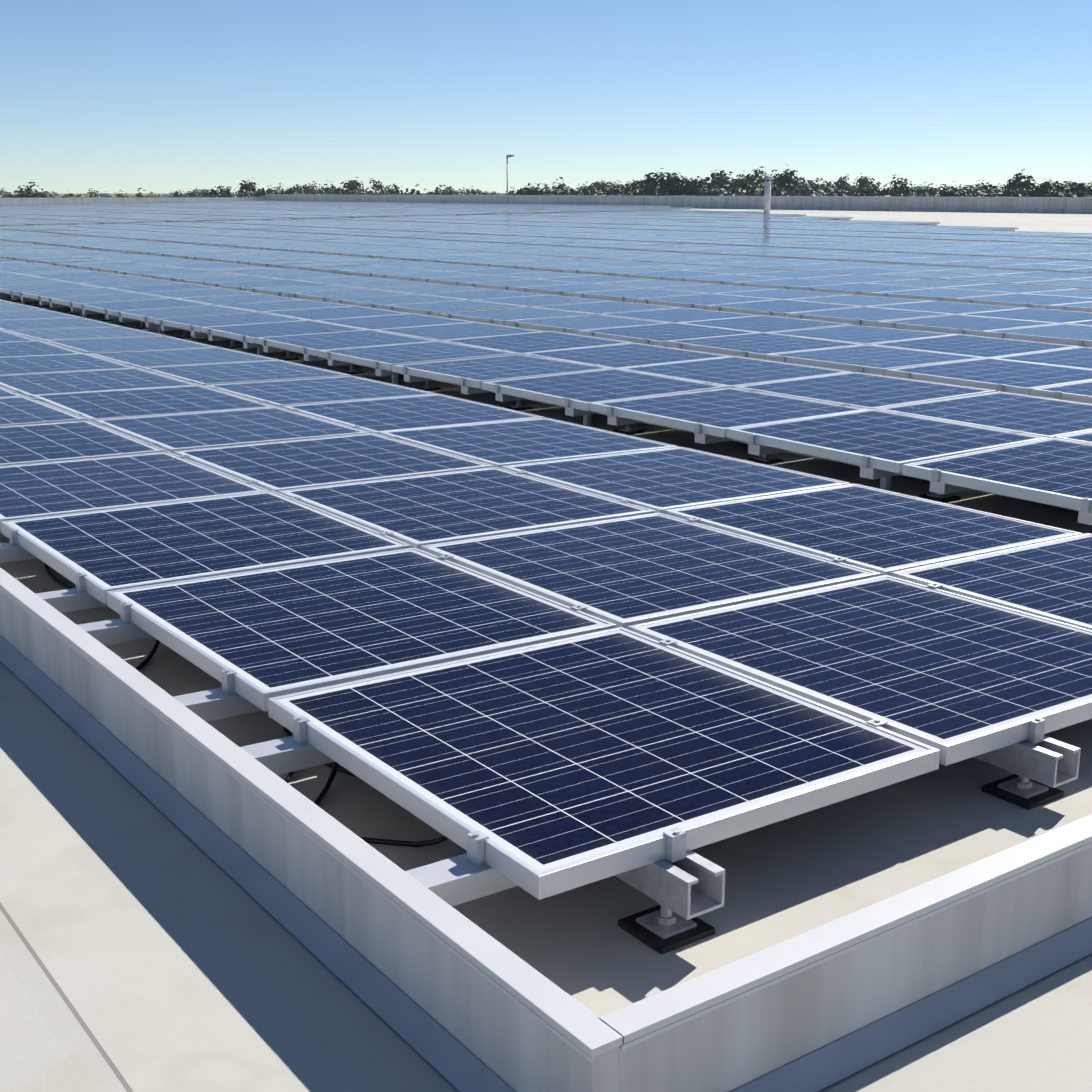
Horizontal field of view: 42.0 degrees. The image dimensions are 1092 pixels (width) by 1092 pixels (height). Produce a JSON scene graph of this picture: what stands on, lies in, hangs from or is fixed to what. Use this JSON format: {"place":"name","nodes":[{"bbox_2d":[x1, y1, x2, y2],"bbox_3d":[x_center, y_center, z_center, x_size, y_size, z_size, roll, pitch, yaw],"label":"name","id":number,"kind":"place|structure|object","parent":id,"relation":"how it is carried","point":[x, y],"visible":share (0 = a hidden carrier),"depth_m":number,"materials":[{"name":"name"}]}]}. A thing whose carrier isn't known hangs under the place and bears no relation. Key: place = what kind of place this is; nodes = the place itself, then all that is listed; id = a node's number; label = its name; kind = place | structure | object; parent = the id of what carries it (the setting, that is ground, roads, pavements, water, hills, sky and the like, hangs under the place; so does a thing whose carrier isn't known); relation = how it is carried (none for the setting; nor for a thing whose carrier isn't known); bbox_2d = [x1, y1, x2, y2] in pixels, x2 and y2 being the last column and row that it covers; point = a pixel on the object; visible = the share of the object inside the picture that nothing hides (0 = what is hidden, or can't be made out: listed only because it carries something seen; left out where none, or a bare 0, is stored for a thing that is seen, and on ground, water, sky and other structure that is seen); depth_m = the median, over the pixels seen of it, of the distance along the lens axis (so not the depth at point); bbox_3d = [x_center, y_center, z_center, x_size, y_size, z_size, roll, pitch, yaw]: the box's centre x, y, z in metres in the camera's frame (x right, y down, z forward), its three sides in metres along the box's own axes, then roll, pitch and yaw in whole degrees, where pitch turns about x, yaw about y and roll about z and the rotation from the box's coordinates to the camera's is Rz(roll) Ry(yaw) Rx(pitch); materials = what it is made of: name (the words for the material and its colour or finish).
{"place":"outdoors","nodes":[
{"label":"outdoors","id":0,"kind":"place"},
{"bbox_2d":[3,193,512,197],"bbox_3d":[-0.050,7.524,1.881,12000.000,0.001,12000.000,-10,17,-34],"label":"ground","id":1,"kind":"structure","parent":0,"point":[124,194],"depth_m":3886.07,"materials":[{"name":"green plant"}]},
{"bbox_2d":[0,189,8,196],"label":"tree","id":2,"kind":"object","parent":1,"relation":"on","point":[2,192],"visible":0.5,"depth_m":710.03,"materials":[{"name":"green plant"}]},
{"bbox_2d":[5,182,58,197],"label":"tree","id":3,"kind":"object","parent":1,"relation":"on","point":[30,194],"visible":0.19,"depth_m":244.32,"materials":[{"name":"green plant"}]},
{"bbox_2d":[29,191,50,197],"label":"tree","id":4,"kind":"object","parent":1,"relation":"on","point":[45,192],"depth_m":300.11,"materials":[{"name":"green plant"}]},
{"bbox_2d":[47,190,74,197],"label":"tree","id":5,"kind":"object","parent":1,"relation":"on","point":[69,195],"visible":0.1,"depth_m":252.19,"materials":[{"name":"green plant"}]},
{"bbox_2d":[78,188,101,196],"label":"tree","id":6,"kind":"object","parent":1,"relation":"on","point":[95,194],"visible":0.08,"depth_m":351.35,"materials":[{"name":"green plant"}]},
{"bbox_2d":[99,191,120,196],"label":"tree","id":7,"kind":"object","parent":1,"relation":"on","point":[106,195],"visible":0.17,"depth_m":390.23,"materials":[{"name":"green plant"}]},
{"bbox_2d":[131,188,147,196],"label":"tree","id":8,"kind":"object","parent":1,"relation":"on","point":[139,194],"visible":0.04,"depth_m":269.97,"materials":[{"name":"green plant"}]},
{"bbox_2d":[174,191,189,196],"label":"tree","id":9,"kind":"object","parent":1,"relation":"on","point":[180,195],"visible":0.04,"depth_m":344.61,"materials":[{"name":"green plant"}]},
{"bbox_2d":[172,191,200,196],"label":"tree","id":10,"kind":"object","parent":1,"relation":"on","point":[191,194],"visible":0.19,"depth_m":376.52,"materials":[{"name":"green plant"}]},
{"bbox_2d":[198,189,212,196],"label":"tree","id":11,"kind":"object","parent":1,"relation":"on","point":[203,192],"visible":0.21,"depth_m":438.55,"materials":[{"name":"green plant"}]},
{"bbox_2d":[207,186,237,196],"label":"tree","id":12,"kind":"object","parent":1,"relation":"on","point":[236,192],"visible":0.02,"depth_m":292.14,"materials":[{"name":"green plant"}]},
{"bbox_2d":[199,186,249,196],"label":"tree","id":13,"kind":"object","parent":1,"relation":"on","point":[214,193],"visible":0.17,"depth_m":270.78,"materials":[{"name":"green plant"}]},
{"bbox_2d":[236,177,283,196],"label":"tree","id":14,"kind":"object","parent":1,"relation":"on","point":[249,186],"visible":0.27,"depth_m":290.95,"materials":[{"name":"green plant"}]},
{"bbox_2d":[259,187,310,196],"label":"tree","id":15,"kind":"object","parent":1,"relation":"on","point":[288,191],"visible":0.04,"depth_m":279.62,"materials":[{"name":"green plant"}]},
{"bbox_2d":[284,184,317,192],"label":"tree","id":16,"kind":"object","parent":1,"relation":"on","point":[298,189],"visible":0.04,"depth_m":400.45,"materials":[{"name":"green plant"}]},
{"bbox_2d":[289,184,328,194],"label":"tree","id":17,"kind":"object","parent":1,"relation":"on","point":[311,190],"visible":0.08,"depth_m":341.84,"materials":[{"name":"green plant"}]},
{"bbox_2d":[301,181,334,194],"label":"tree","id":18,"kind":"object","parent":1,"relation":"on","point":[311,186],"visible":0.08,"depth_m":367.08,"materials":[{"name":"green plant"}]},
{"bbox_2d":[304,179,335,194],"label":"tree","id":19,"kind":"object","parent":1,"relation":"on","point":[327,188],"visible":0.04,"depth_m":368.09,"materials":[{"name":"green plant"}]},
{"bbox_2d":[330,177,384,194],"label":"tree","id":20,"kind":"object","parent":1,"relation":"on","point":[351,186],"visible":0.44,"depth_m":323.31,"materials":[{"name":"green plant"}]},
{"bbox_2d":[375,187,406,194],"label":"tree","id":21,"kind":"object","parent":1,"relation":"on","point":[388,191],"visible":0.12,"depth_m":396.29,"materials":[{"name":"green plant"}]},
{"bbox_2d":[375,184,431,194],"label":"tree","id":22,"kind":"object","parent":1,"relation":"on","point":[396,188],"visible":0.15,"depth_m":252.11,"materials":[{"name":"green plant"}]},
{"bbox_2d":[428,185,466,194],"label":"tree","id":23,"kind":"object","parent":1,"relation":"on","point":[446,190],"visible":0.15,"depth_m":355.49,"materials":[{"name":"green plant"}]},
{"bbox_2d":[435,191,460,194],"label":"tree","id":24,"kind":"object","parent":1,"relation":"on","point":[455,193],"visible":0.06,"depth_m":297.83,"materials":[{"name":"green plant"}]},
{"bbox_2d":[441,186,471,194],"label":"tree","id":25,"kind":"object","parent":1,"relation":"on","point":[469,192],"visible":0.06,"depth_m":399.99,"materials":[{"name":"green plant"}]},
{"bbox_2d":[462,190,499,194],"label":"tree","id":26,"kind":"object","parent":1,"relation":"on","point":[473,192],"visible":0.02,"depth_m":274.76,"materials":[{"name":"green plant"}]},
{"bbox_2d":[506,155,513,194],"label":"park lamp post","id":27,"kind":"object","parent":1,"relation":"on","point":[507,156],"visible":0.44,"depth_m":130.39,"materials":[{"name":"grey metal"}]},
{"bbox_2d":[517,182,572,194],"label":"tree","id":28,"kind":"object","parent":1,"relation":"on","point":[530,190],"visible":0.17,"depth_m":268.18,"materials":[{"name":"green plant"}]},
{"bbox_2d":[544,177,570,194],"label":"tree","id":29,"kind":"object","parent":1,"relation":"on","point":[561,184],"visible":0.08,"depth_m":325.62,"materials":[{"name":"green plant"}]},
{"bbox_2d":[570,185,610,195],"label":"tree","id":30,"kind":"object","parent":1,"relation":"on","point":[584,191],"visible":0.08,"depth_m":287.57,"materials":[{"name":"green plant"}]},
{"bbox_2d":[578,180,612,189],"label":"tree","id":31,"kind":"object","parent":1,"relation":"on","point":[596,185],"visible":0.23,"depth_m":401.95,"materials":[{"name":"green plant"}]},
{"bbox_2d":[578,190,620,195],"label":"tree","id":32,"kind":"object","parent":1,"relation":"on","point":[600,192],"depth_m":239.99,"materials":[{"name":"green plant"}]},
{"bbox_2d":[585,182,625,195],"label":"tree","id":33,"kind":"object","parent":1,"relation":"on","point":[615,189],"visible":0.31,"depth_m":272.87,"materials":[{"name":"green plant"}]},
{"bbox_2d":[583,181,631,191],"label":"tree","id":34,"kind":"object","parent":1,"relation":"on","point":[597,184],"visible":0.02,"depth_m":307.74,"materials":[{"name":"green plant"}]},
{"bbox_2d":[607,180,645,195],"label":"tree","id":35,"kind":"object","parent":1,"relation":"on","point":[636,183],"visible":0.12,"depth_m":288.27,"materials":[{"name":"green plant"}]},
{"bbox_2d":[614,181,678,195],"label":"tree","id":36,"kind":"object","parent":1,"relation":"on","point":[627,191],"visible":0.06,"depth_m":254.23,"materials":[{"name":"green plant"}]},
{"bbox_2d":[626,178,675,195],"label":"tree","id":37,"kind":"object","parent":1,"relation":"on","point":[653,192],"visible":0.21,"depth_m":245.56,"materials":[{"name":"green plant"}]},
{"bbox_2d":[643,168,705,195],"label":"tree","id":38,"kind":"object","parent":1,"relation":"on","point":[670,181],"visible":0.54,"depth_m":250.29,"materials":[{"name":"green plant"}]},
{"bbox_2d":[644,176,705,188],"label":"tree","id":39,"kind":"object","parent":1,"relation":"on","point":[688,182],"visible":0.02,"depth_m":294.93,"materials":[{"name":"green plant"}]},
{"bbox_2d":[680,167,728,185],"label":"tree","id":40,"kind":"object","parent":1,"relation":"on","point":[720,174],"visible":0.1,"depth_m":344.29,"materials":[{"name":"green plant"}]},
{"bbox_2d":[694,185,732,195],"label":"tree","id":41,"kind":"object","parent":1,"relation":"on","point":[721,190],"visible":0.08,"depth_m":253.66,"materials":[{"name":"green plant"}]},
{"bbox_2d":[697,178,732,191],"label":"tree","id":42,"kind":"object","parent":1,"relation":"on","point":[725,182],"depth_m":301.93,"materials":[{"name":"green plant"}]},
{"bbox_2d":[710,185,745,195],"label":"tree","id":43,"kind":"object","parent":1,"relation":"on","point":[737,191],"visible":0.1,"depth_m":245.56,"materials":[{"name":"green plant"}]},
{"bbox_2d":[722,171,736,184],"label":"tree","id":44,"kind":"object","parent":1,"relation":"on","point":[733,179],"visible":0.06,"depth_m":342.65,"materials":[{"name":"green plant"}]},
{"bbox_2d":[704,171,760,195],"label":"tree","id":45,"kind":"object","parent":1,"relation":"on","point":[720,186],"visible":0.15,"depth_m":266.86,"materials":[{"name":"green plant"}]},
{"bbox_2d":[723,183,780,195],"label":"tree","id":46,"kind":"object","parent":1,"relation":"on","point":[749,194],"visible":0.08,"depth_m":255.91,"materials":[{"name":"green plant"}]},
{"bbox_2d":[733,174,787,195],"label":"tree","id":47,"kind":"object","parent":1,"relation":"on","point":[743,177],"visible":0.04,"depth_m":314.07,"materials":[{"name":"green plant"}]},
{"bbox_2d":[733,165,802,195],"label":"tree","id":48,"kind":"object","parent":1,"relation":"on","point":[778,185],"visible":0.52,"depth_m":255.01,"materials":[{"name":"green plant"}]},
{"bbox_2d":[755,181,786,195],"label":"tree","id":49,"kind":"object","parent":1,"relation":"on","point":[784,194],"visible":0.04,"depth_m":295.54,"materials":[{"name":"green plant"}]},
{"bbox_2d":[783,177,826,195],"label":"tree","id":50,"kind":"object","parent":1,"relation":"on","point":[797,189],"visible":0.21,"depth_m":336.85,"materials":[{"name":"green plant"}]},
{"bbox_2d":[795,178,833,189],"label":"tree","id":51,"kind":"object","parent":1,"relation":"on","point":[809,181],"visible":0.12,"depth_m":354.19,"materials":[{"name":"green plant"}]},
{"bbox_2d":[805,187,844,195],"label":"tree","id":52,"kind":"object","parent":1,"relation":"on","point":[808,193],"visible":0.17,"depth_m":257.66,"materials":[{"name":"green plant"}]},
{"bbox_2d":[802,178,855,194],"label":"tree","id":53,"kind":"object","parent":1,"relation":"on","point":[840,187],"visible":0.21,"depth_m":325.66,"materials":[{"name":"green plant"}]},
{"bbox_2d":[809,191,848,195],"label":"tree","id":54,"kind":"object","parent":1,"relation":"on","point":[825,193],"depth_m":252.54,"materials":[{"name":"green plant"}]},
{"bbox_2d":[821,189,852,195],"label":"tree","id":55,"kind":"object","parent":1,"relation":"on","point":[829,192],"visible":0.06,"depth_m":313.88,"materials":[{"name":"green plant"}]},
{"bbox_2d":[833,184,867,195],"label":"tree","id":56,"kind":"object","parent":1,"relation":"on","point":[854,191],"visible":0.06,"depth_m":270.71,"materials":[{"name":"green plant"}]},
{"bbox_2d":[838,173,880,192],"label":"tree","id":57,"kind":"object","parent":1,"relation":"on","point":[864,181],"visible":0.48,"depth_m":348.91,"materials":[{"name":"green plant"}]},
{"bbox_2d":[847,189,893,196],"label":"tree","id":58,"kind":"object","parent":1,"relation":"on","point":[874,193],"visible":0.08,"depth_m":253.34,"materials":[{"name":"green plant"}]},
{"bbox_2d":[857,174,913,196],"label":"tree","id":59,"kind":"object","parent":1,"relation":"on","point":[903,186],"visible":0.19,"depth_m":258.01,"materials":[{"name":"green plant"}]},
{"bbox_2d":[915,182,937,195],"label":"tree","id":60,"kind":"object","parent":1,"relation":"on","point":[918,189],"visible":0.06,"depth_m":294.99,"materials":[{"name":"green plant"}]},
{"bbox_2d":[919,185,939,196],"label":"tree","id":61,"kind":"object","parent":1,"relation":"on","point":[935,189],"visible":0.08,"depth_m":294.24,"materials":[{"name":"green plant"}]},
{"bbox_2d":[911,181,971,196],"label":"tree","id":62,"kind":"object","parent":1,"relation":"on","point":[923,192],"visible":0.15,"depth_m":278.75,"materials":[{"name":"green plant"}]},
{"bbox_2d":[929,184,961,196],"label":"tree","id":63,"kind":"object","parent":1,"relation":"on","point":[945,193],"visible":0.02,"depth_m":239.65,"materials":[{"name":"green plant"}]},
{"bbox_2d":[940,184,978,195],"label":"tree","id":64,"kind":"object","parent":1,"relation":"on","point":[969,189],"visible":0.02,"depth_m":316.82,"materials":[{"name":"green plant"}]},
{"bbox_2d":[949,187,972,196],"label":"tree","id":65,"kind":"object","parent":1,"relation":"on","point":[963,193],"visible":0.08,"depth_m":238.02,"materials":[{"name":"green plant"}]},
{"bbox_2d":[931,186,995,196],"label":"tree","id":66,"kind":"object","parent":1,"relation":"on","point":[974,194],"visible":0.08,"depth_m":267.03,"materials":[{"name":"green plant"}]},
{"bbox_2d":[951,180,989,195],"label":"tree","id":67,"kind":"object","parent":1,"relation":"on","point":[979,185],"visible":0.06,"depth_m":348.05,"materials":[{"name":"green plant"}]},
{"bbox_2d":[969,185,995,195],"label":"tree","id":68,"kind":"object","parent":1,"relation":"on","point":[970,187],"visible":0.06,"depth_m":344.26,"materials":[{"name":"green plant"}]},
{"bbox_2d":[971,185,1003,196],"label":"tree","id":69,"kind":"object","parent":1,"relation":"on","point":[988,193],"visible":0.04,"depth_m":265.92,"materials":[{"name":"green plant"}]},
{"bbox_2d":[979,181,1015,196],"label":"tree","id":70,"kind":"object","parent":1,"relation":"on","point":[999,193],"visible":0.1,"depth_m":274.82,"materials":[{"name":"green plant"}]},
{"bbox_2d":[1004,182,1026,196],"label":"tree","id":71,"kind":"object","parent":1,"relation":"on","point":[1009,193],"visible":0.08,"depth_m":234.32,"materials":[{"name":"green plant"}]},
{"bbox_2d":[1002,169,1073,196],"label":"tree","id":72,"kind":"object","parent":1,"relation":"on","point":[1028,180],"visible":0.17,"depth_m":254.18,"materials":[{"name":"green plant"}]},
{"bbox_2d":[1014,183,1064,196],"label":"tree","id":73,"kind":"object","parent":1,"relation":"on","point":[1034,190],"visible":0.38,"depth_m":237.43,"materials":[{"name":"green plant"}]},
{"bbox_2d":[1016,178,1062,191],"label":"tree","id":74,"kind":"object","parent":1,"relation":"on","point":[1058,183],"visible":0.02,"depth_m":284.82,"materials":[{"name":"green plant"}]},
{"bbox_2d":[1044,182,1091,196],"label":"tree","id":75,"kind":"object","parent":1,"relation":"on","point":[1081,184],"visible":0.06,"depth_m":244.54,"materials":[{"name":"green plant"}]},
{"bbox_2d":[1063,178,1077,192],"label":"tree","id":76,"kind":"object","parent":1,"relation":"on","point":[1072,184],"visible":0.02,"depth_m":285.68,"materials":[{"name":"green plant"}]},
{"bbox_2d":[1057,187,1091,196],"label":"tree","id":77,"kind":"object","parent":1,"relation":"on","point":[1071,194],"visible":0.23,"depth_m":243.35,"materials":[{"name":"green plant"}]},
{"bbox_2d":[1062,181,1091,187],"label":"tree","id":78,"kind":"object","parent":1,"relation":"on","point":[1067,182],"visible":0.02,"depth_m":350.28,"materials":[{"name":"green plant"}]},
{"bbox_2d":[0,661,1091,1091],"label":"roof","id":79,"kind":"structure","parent":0,"point":[146,945],"depth_m":2.31,"materials":[{"name":"concrete"}]},
{"bbox_2d":[0,208,1091,1016],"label":"roof surface","id":80,"kind":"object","parent":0,"point":[794,876],"depth_m":2.74,"materials":[{"name":"beige concrete"}]},
{"bbox_2d":[44,563,448,846],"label":"dc cables","id":81,"kind":"object","parent":80,"relation":"on","point":[335,767],"visible":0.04,"depth_m":2.96,"materials":[{"name":"black plastic"}]},
{"bbox_2d":[10,210,1080,954],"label":"mounting supports","id":82,"kind":"object","parent":80,"relation":"on","point":[686,890],"visible":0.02,"depth_m":2.81,"materials":[{"name":"metal"}]},
{"bbox_2d":[0,208,1091,905],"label":"panel clamps","id":83,"kind":"object","parent":82,"relation":"on","point":[464,878],"visible":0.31,"depth_m":3.58,"materials":[{"name":"metal"}]},
{"bbox_2d":[0,394,1091,899],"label":"solar panels","id":84,"kind":"object","parent":83,"relation":"on","point":[516,708],"visible":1,"depth_m":3.68,"materials":[{"name":"blue glass"}]},
{"bbox_2d":[0,201,1091,512],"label":"solar panels","id":85,"kind":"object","parent":83,"relation":"on","point":[958,421],"depth_m":11.57,"materials":[{"name":"blue glass"}]},
{"bbox_2d":[0,200,1091,1091],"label":"parapet wall","id":86,"kind":"structure","parent":80,"relation":"on","point":[452,996],"depth_m":2.22,"materials":[{"name":"white paint"}]},
{"bbox_2d":[762,175,773,213],"bbox_3d":[7.778,-12.284,49.923,0.680,1.430,0.680,-10,17,-34],"label":"roof vent pipe","id":87,"kind":"object","parent":80,"relation":"on","point":[767,195],"visible":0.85,"depth_m":49.83,"materials":[{"name":"silver metal"}]},
{"bbox_2d":[0,0,1091,193],"label":"sky","id":88,"kind":"structure","parent":0,"point":[111,96],"materials":[{"name":"blue"}]},
{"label":"building walls","id":89,"kind":"object","parent":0,"visible":0},
{"bbox_2d":[0,194,1091,209],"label":"roof parapet walls","id":90,"kind":"structure","parent":89,"relation":"on","point":[981,202],"depth_m":68.53,"materials":[{"name":"grey concrete"}]}
]}

